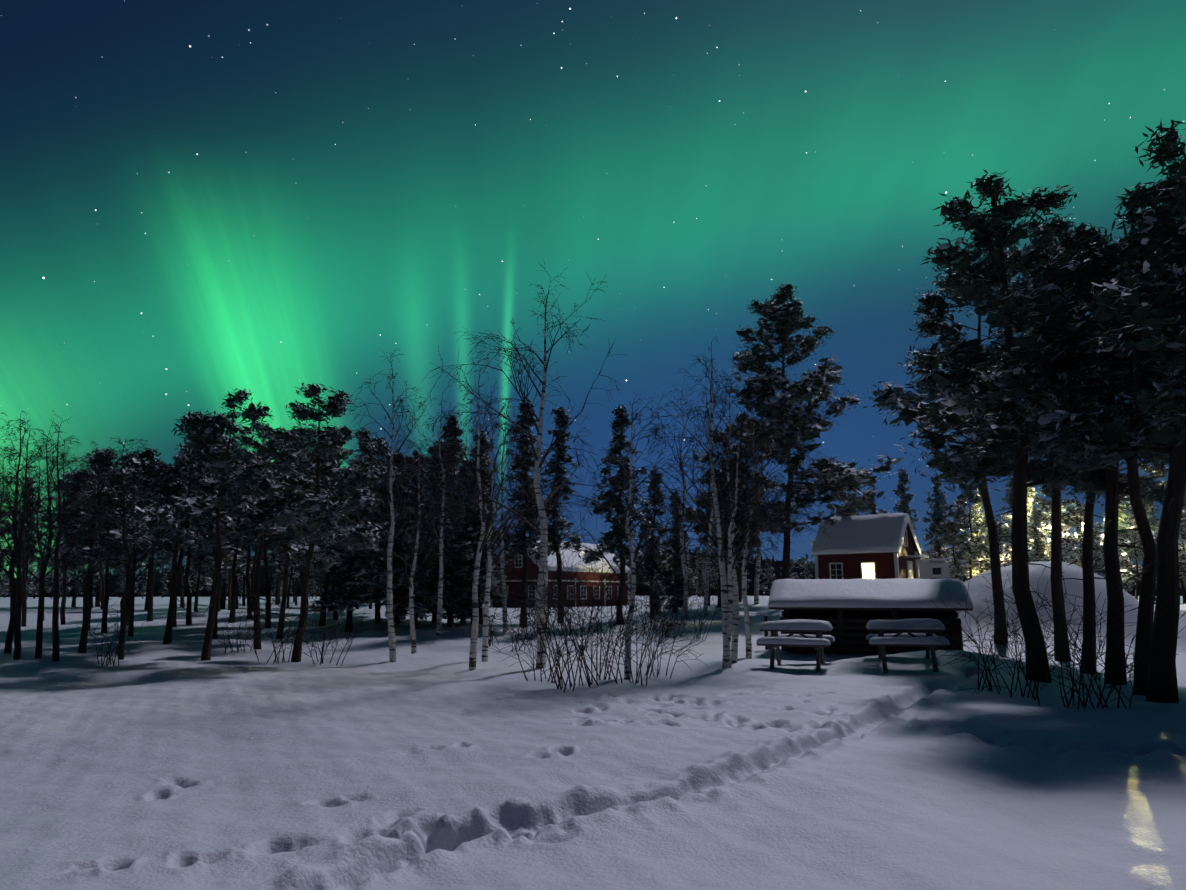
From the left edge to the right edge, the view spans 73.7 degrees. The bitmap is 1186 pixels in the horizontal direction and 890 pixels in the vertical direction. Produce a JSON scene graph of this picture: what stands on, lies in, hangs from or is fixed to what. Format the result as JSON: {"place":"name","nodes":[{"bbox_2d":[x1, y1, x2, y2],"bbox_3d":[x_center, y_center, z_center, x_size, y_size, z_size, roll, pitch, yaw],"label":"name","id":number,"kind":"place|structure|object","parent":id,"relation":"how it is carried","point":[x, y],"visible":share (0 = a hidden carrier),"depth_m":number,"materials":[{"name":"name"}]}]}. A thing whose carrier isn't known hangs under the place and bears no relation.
{"place":"outdoors","nodes":[
{"label":"outdoors","id":0,"kind":"place"},
{"bbox_2d":[0,561,1185,889],"bbox_3d":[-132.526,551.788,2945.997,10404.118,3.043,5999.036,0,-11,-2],"label":"snow ground","id":1,"kind":"structure","parent":0,"point":[152,761],"depth_m":7.97,"materials":[{"name":"white snow"}]},
{"bbox_2d":[1,475,59,581],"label":"spruce tree","id":2,"kind":"object","parent":1,"relation":"on","point":[32,558],"visible":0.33,"depth_m":78.39,"materials":[{"name":"green plant"}]},
{"bbox_2d":[0,411,66,653],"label":"bare tree","id":3,"kind":"object","parent":1,"relation":"on","point":[8,641],"visible":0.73,"depth_m":20.88,"materials":[{"name":"black plant"}]},
{"bbox_2d":[0,440,70,626],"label":"bare tree","id":4,"kind":"object","parent":1,"relation":"on","point":[24,606],"visible":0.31,"depth_m":35.12,"materials":[{"name":"black plant"}]},
{"bbox_2d":[2,436,88,624],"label":"bare tree","id":5,"kind":"object","parent":1,"relation":"on","point":[62,609],"visible":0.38,"depth_m":36.02,"materials":[{"name":"black plant"}]},
{"bbox_2d":[0,420,91,659],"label":"bare tree","id":6,"kind":"object","parent":1,"relation":"on","point":[17,630],"visible":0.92,"depth_m":19.82,"materials":[{"name":"brown plant"}]},
{"bbox_2d":[0,423,107,658],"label":"bare tree","id":7,"kind":"object","parent":1,"relation":"on","point":[39,641],"visible":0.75,"depth_m":20.53,"materials":[{"name":"black plant"}]},
{"bbox_2d":[0,410,143,661],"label":"bare tree","id":8,"kind":"object","parent":1,"relation":"on","point":[55,633],"visible":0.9,"depth_m":20.27,"materials":[{"name":"brown plant"}]},
{"bbox_2d":[36,446,154,652],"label":"pine tree","id":9,"kind":"object","parent":1,"relation":"on","point":[89,557],"visible":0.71,"depth_m":22.07,"materials":[{"name":"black plant"}]},
{"bbox_2d":[31,436,180,659],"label":"bare tree","id":10,"kind":"object","parent":1,"relation":"on","point":[129,557],"visible":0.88,"depth_m":20.83,"materials":[{"name":"green plant"}]},
{"bbox_2d":[76,604,142,666],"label":"bush","id":11,"kind":"object","parent":1,"relation":"on","point":[107,652],"visible":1,"depth_m":18.63,"materials":[{"name":"brown plant"}]},
{"bbox_2d":[61,467,166,632],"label":"pine tree","id":12,"kind":"object","parent":1,"relation":"on","point":[140,555],"visible":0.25,"depth_m":29.25,"materials":[{"name":"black plant"}]},
{"bbox_2d":[77,454,176,625],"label":"pine tree","id":13,"kind":"object","parent":1,"relation":"on","point":[147,474],"visible":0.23,"depth_m":32.05,"materials":[{"name":"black plant"}]},
{"bbox_2d":[95,439,184,636],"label":"bare tree","id":14,"kind":"object","parent":1,"relation":"on","point":[131,610],"visible":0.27,"depth_m":28.00,"materials":[{"name":"black plant"}]},
{"bbox_2d":[102,448,205,621],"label":"pine tree","id":15,"kind":"object","parent":1,"relation":"on","point":[148,454],"visible":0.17,"depth_m":34.44,"materials":[{"name":"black plant"}]},
{"bbox_2d":[138,460,211,626],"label":"pine tree","id":16,"kind":"object","parent":1,"relation":"on","point":[165,469],"visible":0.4,"depth_m":31.36,"materials":[{"name":"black plant"}]},
{"bbox_2d":[118,434,234,643],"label":"pine tree","id":17,"kind":"object","parent":1,"relation":"on","point":[196,480],"visible":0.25,"depth_m":24.65,"materials":[{"name":"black plant"}]},
{"bbox_2d":[159,454,235,624],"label":"pine tree","id":18,"kind":"object","parent":1,"relation":"on","point":[189,595],"visible":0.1,"depth_m":32.76,"materials":[{"name":"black plant"}]},
{"bbox_2d":[130,440,266,638],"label":"pine tree","id":19,"kind":"object","parent":1,"relation":"on","point":[224,546],"visible":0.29,"depth_m":27.27,"materials":[{"name":"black plant"}]},
{"bbox_2d":[180,539,240,611],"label":"pine tree","id":20,"kind":"object","parent":1,"relation":"on","point":[199,582],"visible":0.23,"depth_m":42.23,"materials":[{"name":"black plant"}]},
{"bbox_2d":[126,388,297,660],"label":"pine tree","id":21,"kind":"object","parent":1,"relation":"on","point":[198,426],"visible":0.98,"depth_m":20.52,"materials":[{"name":"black plant"}]},
{"bbox_2d":[182,434,275,622],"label":"pine tree","id":22,"kind":"object","parent":1,"relation":"on","point":[233,596],"visible":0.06,"depth_m":33.77,"materials":[{"name":"black plant"}]},
{"bbox_2d":[193,418,321,648],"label":"pine tree","id":23,"kind":"object","parent":1,"relation":"on","point":[250,443],"visible":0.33,"depth_m":23.54,"materials":[{"name":"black plant"}]},
{"bbox_2d":[228,427,307,627],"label":"pine tree","id":24,"kind":"object","parent":1,"relation":"on","point":[249,542],"visible":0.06,"depth_m":31.41,"materials":[{"name":"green plant"}]},
{"bbox_2d":[224,588,326,663],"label":"bush","id":25,"kind":"object","parent":1,"relation":"on","point":[282,642],"visible":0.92,"depth_m":20.22,"materials":[{"name":"brown plant"}]},
{"bbox_2d":[224,447,343,638],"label":"pine tree","id":26,"kind":"object","parent":1,"relation":"on","point":[306,461],"visible":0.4,"depth_m":27.34,"materials":[{"name":"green plant"}]},
{"bbox_2d":[244,382,399,661],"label":"pine tree","id":27,"kind":"object","parent":1,"relation":"on","point":[352,479],"visible":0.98,"depth_m":21.12,"materials":[{"name":"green plant"}]},
{"bbox_2d":[289,605,369,665],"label":"bush","id":28,"kind":"object","parent":1,"relation":"on","point":[323,650],"visible":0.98,"depth_m":20.09,"materials":[{"name":"brown plant"}]},
{"bbox_2d":[290,429,384,625],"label":"pine tree","id":29,"kind":"object","parent":1,"relation":"on","point":[328,576],"visible":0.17,"depth_m":33.05,"materials":[{"name":"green plant"}]},
{"bbox_2d":[308,428,386,632],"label":"spruce tree","id":30,"kind":"object","parent":1,"relation":"on","point":[351,568],"visible":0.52,"depth_m":31.18,"materials":[{"name":"green plant"}]},
{"bbox_2d":[339,437,427,622],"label":"pine tree","id":31,"kind":"object","parent":1,"relation":"on","point":[382,544],"visible":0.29,"depth_m":34.32,"materials":[{"name":"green plant"}]},
{"bbox_2d":[290,348,499,661],"bbox_3d":[-5.240,1.789,22.333,5.648,8.898,5.075,-2,-11,10],"label":"birch tree","id":32,"kind":"object","parent":1,"relation":"on","point":[391,635],"visible":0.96,"depth_m":21.78,"materials":[{"name":"white plant"}]},
{"bbox_2d":[378,452,431,619],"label":"spruce tree","id":33,"kind":"object","parent":1,"relation":"on","point":[397,598],"visible":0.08,"depth_m":35.36,"materials":[{"name":"green plant"}]},
{"bbox_2d":[373,450,446,629],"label":"spruce tree","id":34,"kind":"object","parent":1,"relation":"on","point":[420,593],"visible":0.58,"depth_m":32.09,"materials":[{"name":"green plant"}]},
{"bbox_2d":[342,438,479,653],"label":"birch tree","id":35,"kind":"object","parent":1,"relation":"on","point":[412,623],"visible":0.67,"depth_m":24.04,"materials":[{"name":"grey plant"}]},
{"bbox_2d":[414,442,471,622],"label":"spruce tree","id":36,"kind":"object","parent":1,"relation":"on","point":[434,616],"visible":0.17,"depth_m":35.74,"materials":[{"name":"green plant"}]},
{"bbox_2d":[414,415,485,627],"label":"spruce tree","id":37,"kind":"object","parent":1,"relation":"on","point":[453,593],"visible":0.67,"depth_m":33.02,"materials":[{"name":"green plant"}]},
{"bbox_2d":[379,385,531,636],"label":"birch tree","id":38,"kind":"object","parent":1,"relation":"on","point":[439,607],"visible":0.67,"depth_m":29.20,"materials":[{"name":"grey plant"}]},
{"bbox_2d":[442,465,500,622],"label":"spruce tree","id":39,"kind":"object","parent":1,"relation":"on","point":[459,615],"visible":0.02,"depth_m":35.92,"materials":[{"name":"green plant"}]},
{"bbox_2d":[445,445,507,623],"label":"spruce tree","id":40,"kind":"object","parent":1,"relation":"on","point":[471,562],"visible":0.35,"depth_m":34.41,"materials":[{"name":"green plant"}]},
{"bbox_2d":[457,430,512,623],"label":"spruce tree","id":41,"kind":"object","parent":1,"relation":"on","point":[484,440],"visible":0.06,"depth_m":36.38,"materials":[{"name":"green plant"}]},
{"bbox_2d":[395,357,595,669],"bbox_3d":[-2.232,1.744,19.842,4.093,8.027,6.167,-3,-11,16],"label":"birch tree","id":42,"kind":"object","parent":1,"relation":"on","point":[474,631],"visible":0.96,"depth_m":19.57,"materials":[{"name":"grey plant"}]},
{"bbox_2d":[424,382,601,661],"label":"birch tree","id":43,"kind":"object","parent":1,"relation":"on","point":[486,617],"visible":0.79,"depth_m":22.07,"materials":[{"name":"grey plant"}]},
{"bbox_2d":[449,393,586,632],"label":"birch tree","id":44,"kind":"object","parent":1,"relation":"on","point":[504,593],"visible":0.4,"depth_m":31.82,"materials":[{"name":"grey plant"}]},
{"bbox_2d":[487,398,554,627],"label":"spruce tree","id":45,"kind":"object","parent":1,"relation":"on","point":[522,532],"visible":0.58,"depth_m":34.22,"materials":[{"name":"green plant"}]},
{"bbox_2d":[477,595,595,682],"bbox_3d":[-1.160,3.971,15.999,2.571,1.896,1.580,-7,-13,34],"label":"bush","id":46,"kind":"object","parent":1,"relation":"on","point":[532,663],"visible":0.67,"depth_m":15.90,"materials":[{"name":"brown plant"}]},
{"bbox_2d":[415,262,661,668],"bbox_3d":[-1.224,0.543,19.714,6.396,10.274,5.839,0,-11,-2],"label":"birch tree","id":47,"kind":"object","parent":1,"relation":"on","point":[544,523],"visible":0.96,"depth_m":18.86,"materials":[{"name":"white plant"}]},
{"bbox_2d":[468,535,630,607],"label":"farm house","id":48,"kind":"structure","parent":1,"relation":"on","point":[515,588],"depth_m":77.20,"materials":[{"name":"red wood"}]},
{"bbox_2d":[467,518,648,691],"bbox_3d":[-0.610,3.028,15.048,3.293,3.373,3.220,0,-11,-2],"label":"bush","id":49,"kind":"object","parent":1,"relation":"on","point":[560,678],"visible":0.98,"depth_m":14.47,"materials":[{"name":"brown plant"}]},
{"bbox_2d":[536,407,580,622],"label":"spruce tree","id":50,"kind":"object","parent":1,"relation":"on","point":[560,452],"visible":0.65,"depth_m":38.68,"materials":[{"name":"green plant"}]},
{"bbox_2d":[469,520,651,686],"bbox_3d":[-0.627,3.081,15.288,3.545,3.372,3.482,0,-11,-2],"label":"bush","id":51,"kind":"object","parent":1,"relation":"on","point":[576,649],"visible":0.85,"depth_m":15.13,"materials":[{"name":"brown plant"}]},
{"bbox_2d":[507,516,681,680],"bbox_3d":[0.079,3.138,15.839,3.687,3.468,4.130,0,-11,-2],"label":"bush","id":52,"kind":"object","parent":1,"relation":"on","point":[607,651],"visible":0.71,"depth_m":15.94,"materials":[{"name":"brown plant"}]},
{"bbox_2d":[578,404,657,624],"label":"spruce tree","id":53,"kind":"object","parent":1,"relation":"on","point":[619,425],"visible":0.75,"depth_m":37.23,"materials":[{"name":"green plant"}]},
{"bbox_2d":[543,392,694,678],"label":"birch tree","id":54,"kind":"object","parent":1,"relation":"on","point":[634,569],"visible":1,"depth_m":16.97,"materials":[{"name":"grey plant"}]},
{"bbox_2d":[554,577,684,685],"bbox_3d":[0.529,3.714,15.574,2.582,2.233,3.406,-3,-11,17],"label":"bush","id":55,"kind":"object","parent":1,"relation":"on","point":[640,664],"visible":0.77,"depth_m":15.71,"materials":[{"name":"brown plant"}]},
{"bbox_2d":[626,467,678,619],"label":"spruce tree","id":56,"kind":"object","parent":1,"relation":"on","point":[654,569],"visible":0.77,"depth_m":42.19,"materials":[{"name":"plant"}]},
{"bbox_2d":[611,600,706,678],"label":"bush","id":57,"kind":"object","parent":1,"relation":"on","point":[658,644],"visible":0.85,"depth_m":17.04,"materials":[{"name":"brown plant"}]},
{"bbox_2d":[653,493,696,612],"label":"spruce tree","id":58,"kind":"object","parent":1,"relation":"on","point":[675,565],"visible":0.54,"depth_m":48.99,"materials":[{"name":"plant"}]},
{"bbox_2d":[640,376,744,617],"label":"birch tree","id":59,"kind":"object","parent":1,"relation":"on","point":[685,587],"visible":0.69,"depth_m":44.84,"materials":[{"name":"grey plant"}]},
{"bbox_2d":[593,336,832,667],"bbox_3d":[2.668,1.322,18.990,5.243,8.407,4.564,-8,-13,35],"label":"birch tree","id":60,"kind":"object","parent":1,"relation":"on","point":[719,544],"visible":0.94,"depth_m":19.04,"materials":[{"name":"white plant"}]},
{"bbox_2d":[636,364,808,614],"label":"birch tree","id":61,"kind":"object","parent":1,"relation":"on","point":[706,586],"visible":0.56,"depth_m":47.02,"materials":[{"name":"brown plant"}]},
{"bbox_2d":[692,468,760,604],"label":"spruce tree","id":62,"kind":"object","parent":1,"relation":"on","point":[725,545],"visible":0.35,"depth_m":48.41,"materials":[{"name":"green plant"}]},
{"bbox_2d":[637,369,832,662],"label":"birch tree","id":63,"kind":"object","parent":1,"relation":"on","point":[734,646],"visible":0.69,"depth_m":20.21,"materials":[{"name":"brown plant"}]},
{"bbox_2d":[711,492,762,580],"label":"pine tree","id":64,"kind":"object","parent":1,"relation":"on","point":[741,553],"visible":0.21,"depth_m":49.04,"materials":[{"name":"green plant"}]},
{"bbox_2d":[701,412,783,601],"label":"pine tree","id":65,"kind":"object","parent":1,"relation":"on","point":[739,564],"visible":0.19,"depth_m":56.91,"materials":[{"name":"green plant"}]},
{"bbox_2d":[662,413,839,667],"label":"birch tree","id":66,"kind":"object","parent":1,"relation":"on","point":[725,659],"visible":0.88,"depth_m":18.84,"materials":[{"name":"brown plant"}]},
{"bbox_2d":[687,334,848,603],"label":"birch tree","id":67,"kind":"object","parent":1,"relation":"on","point":[756,581],"visible":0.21,"depth_m":52.76,"materials":[{"name":"brown plant"}]},
{"bbox_2d":[710,394,832,658],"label":"birch tree","id":68,"kind":"object","parent":1,"relation":"on","point":[746,555],"visible":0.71,"depth_m":22.07,"materials":[{"name":"brown plant"}]},
{"bbox_2d":[756,619,834,670],"bbox_3d":[4.863,4.798,18.842,1.640,1.268,1.970,-4,-11,20],"label":"picnic table","id":69,"kind":"object","parent":1,"relation":"on","point":[774,639],"visible":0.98,"depth_m":18.41,"materials":[{"name":"grey wood"}]},
{"bbox_2d":[689,283,902,578],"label":"pine tree","id":70,"kind":"object","parent":1,"relation":"on","point":[823,377],"visible":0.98,"depth_m":50.01,"materials":[{"name":"green plant"}]},
{"bbox_2d":[811,504,928,578],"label":"cottage","id":71,"kind":"structure","parent":1,"relation":"on","point":[882,546],"depth_m":54.75,"materials":[{"name":"red wood"}]},
{"bbox_2d":[768,578,973,653],"bbox_3d":[8.254,5.103,23.858,5.520,2.137,3.424,-3,-11,18],"label":"wind shelter","id":72,"kind":"object","parent":1,"relation":"on","point":[848,609],"visible":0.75,"depth_m":22.79,"materials":[{"name":"brown wood"}]},
{"bbox_2d":[866,618,949,673],"bbox_3d":[7.160,4.614,18.112,1.640,1.264,1.970,-3,-11,16],"label":"picnic table","id":73,"kind":"object","parent":1,"relation":"on","point":[881,640],"visible":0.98,"depth_m":17.66,"materials":[{"name":"grey wood"}]},
{"bbox_2d":[891,468,926,554],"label":"spruce tree","id":74,"kind":"object","parent":1,"relation":"on","point":[903,506],"visible":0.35,"depth_m":70.67,"materials":[{"name":"green plant"}]},
{"bbox_2d":[919,474,966,575],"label":"spruce tree","id":75,"kind":"object","parent":1,"relation":"on","point":[933,529],"visible":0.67,"depth_m":72.40,"materials":[{"name":"green plant"}]},
{"bbox_2d":[863,250,1041,644],"bbox_3d":[11.894,-0.044,24.786,5.945,12.682,6.252,0,-11,-2],"label":"pine tree","id":76,"kind":"object","parent":1,"relation":"on","point":[890,398],"visible":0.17,"depth_m":25.07,"materials":[{"name":"green plant"}]},
{"bbox_2d":[930,507,983,578],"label":"pine tree","id":77,"kind":"object","parent":1,"relation":"on","point":[949,537],"visible":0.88,"depth_m":62.30,"materials":[{"name":"green plant"}]},
{"bbox_2d":[935,482,1009,578],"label":"pine tree","id":78,"kind":"object","parent":1,"relation":"on","point":[968,493],"visible":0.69,"depth_m":70.63,"materials":[{"name":"green plant"}]},
{"bbox_2d":[955,489,991,576],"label":"spruce tree","id":79,"kind":"object","parent":1,"relation":"on","point":[982,532],"visible":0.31,"depth_m":82.61,"materials":[{"name":"green plant"}]},
{"bbox_2d":[971,518,1010,571],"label":"pine tree","id":80,"kind":"object","parent":1,"relation":"on","point":[983,548],"visible":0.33,"depth_m":60.59,"materials":[{"name":"green plant"}]},
{"bbox_2d":[931,593,1061,691],"bbox_3d":[7.206,3.627,14.549,1.956,1.949,2.682,2,-11,-10],"label":"bush","id":81,"kind":"object","parent":1,"relation":"on","point":[985,669],"visible":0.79,"depth_m":14.35,"materials":[{"name":"brown plant"}]},
{"bbox_2d":[882,169,1128,682],"bbox_3d":[8.722,-0.382,16.890,4.979,11.004,6.199,0,-11,-2],"label":"pine tree","id":82,"kind":"object","parent":1,"relation":"on","point":[976,282],"visible":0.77,"depth_m":16.49,"materials":[{"name":"green plant"}]},
{"bbox_2d":[902,214,1109,661],"bbox_3d":[12.370,-0.301,21.175,6.290,12.485,5.905,4,-11,-19],"label":"pine tree","id":83,"kind":"object","parent":1,"relation":"on","point":[1027,256],"visible":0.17,"depth_m":21.09,"materials":[{"name":"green plant"}]},
{"bbox_2d":[920,554,1096,699],"bbox_3d":[6.629,2.952,12.768,2.099,2.515,2.546,9,-14,-39],"label":"bush","id":84,"kind":"object","parent":1,"relation":"on","point":[1016,656],"visible":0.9,"depth_m":12.63,"materials":[{"name":"brown plant"}]},
{"bbox_2d":[999,472,1032,565],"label":"spruce tree","id":85,"kind":"object","parent":1,"relation":"on","point":[1007,557],"visible":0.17,"depth_m":75.02,"materials":[{"name":"green wood"}]},
{"bbox_2d":[1027,507,1048,562],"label":"spruce tree","id":86,"kind":"object","parent":1,"relation":"on","point":[1036,547],"visible":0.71,"depth_m":62.42,"materials":[{"name":"green plant"}]},
{"bbox_2d":[947,560,1140,708],"bbox_3d":[6.627,2.844,11.655,2.596,2.266,1.748,-6,-12,28],"label":"bush","id":87,"kind":"object","parent":1,"relation":"on","point":[1084,703],"visible":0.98,"depth_m":11.60,"materials":[{"name":"brown plant"}]},
{"bbox_2d":[955,244,1156,673],"bbox_3d":[11.273,0.446,18.671,5.134,10.112,5.188,0,-11,-2],"label":"pine tree","id":88,"kind":"object","parent":1,"relation":"on","point":[1088,571],"visible":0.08,"depth_m":17.85,"materials":[{"name":"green plant"}]},
{"bbox_2d":[1027,484,1093,561],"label":"pine tree","id":89,"kind":"object","parent":1,"relation":"on","point":[1044,505],"visible":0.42,"depth_m":70.92,"materials":[{"name":"green plant"}]},
{"bbox_2d":[1048,499,1103,567],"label":"pine tree","id":90,"kind":"object","parent":1,"relation":"on","point":[1075,519],"visible":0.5,"depth_m":65.05,"materials":[{"name":"green plant"}]},
{"bbox_2d":[975,180,1185,695],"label":"pine tree","id":91,"kind":"object","parent":1,"relation":"on","point":[1169,238],"visible":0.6,"depth_m":14.19,"materials":[{"name":"green plant"}]},
{"bbox_2d":[996,222,1185,684],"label":"pine tree","id":92,"kind":"object","parent":1,"relation":"on","point":[1114,489],"visible":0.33,"depth_m":16.07,"materials":[{"name":"green plant"}]},
{"bbox_2d":[1017,120,1185,702],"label":"pine tree","id":93,"kind":"object","parent":1,"relation":"on","point":[1155,332],"visible":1,"depth_m":12.59,"materials":[{"name":"green plant"}]},
{"bbox_2d":[1021,593,1185,707],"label":"bush","id":94,"kind":"object","parent":1,"relation":"on","point":[1125,666],"visible":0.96,"depth_m":11.32,"materials":[{"name":"brown plant"}]},
{"bbox_2d":[1075,179,1185,618],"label":"pine tree","id":95,"kind":"object","parent":1,"relation":"on","point":[1104,363],"visible":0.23,"depth_m":14.99,"materials":[{"name":"green plant"}]},
{"bbox_2d":[1118,515,1156,599],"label":"pine tree","id":96,"kind":"object","parent":1,"relation":"on","point":[1132,535],"visible":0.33,"depth_m":60.49,"materials":[{"name":"green plant"}]},
{"bbox_2d":[1102,464,1185,601],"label":"pine tree","id":97,"kind":"object","parent":1,"relation":"on","point":[1156,474],"visible":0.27,"depth_m":67.08,"materials":[{"name":"green plant"}]},
{"bbox_2d":[1178,491,1185,603],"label":"spruce tree","id":98,"kind":"object","parent":1,"relation":"on","point":[1182,559],"visible":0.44,"depth_m":64.43,"materials":[{"name":"plant"}]},
{"bbox_2d":[0,0,1185,579],"label":"sky","id":99,"kind":"structure","parent":0,"point":[201,201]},
{"bbox_2d":[918,558,949,578],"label":"caravan","id":100,"kind":"object","parent":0,"point":[938,568],"visible":0.17,"depth_m":58.90,"materials":[{"name":"white"}]},
{"label":"snowy ground","id":101,"kind":"structure","parent":0,"visible":0},
{"bbox_2d":[0,548,1185,596],"bbox_3d":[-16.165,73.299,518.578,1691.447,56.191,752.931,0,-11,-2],"label":"distant trees","id":102,"kind":"object","parent":101,"relation":"on","point":[113,585],"visible":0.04,"depth_m":409.48,"materials":[{"name":"black plant"}]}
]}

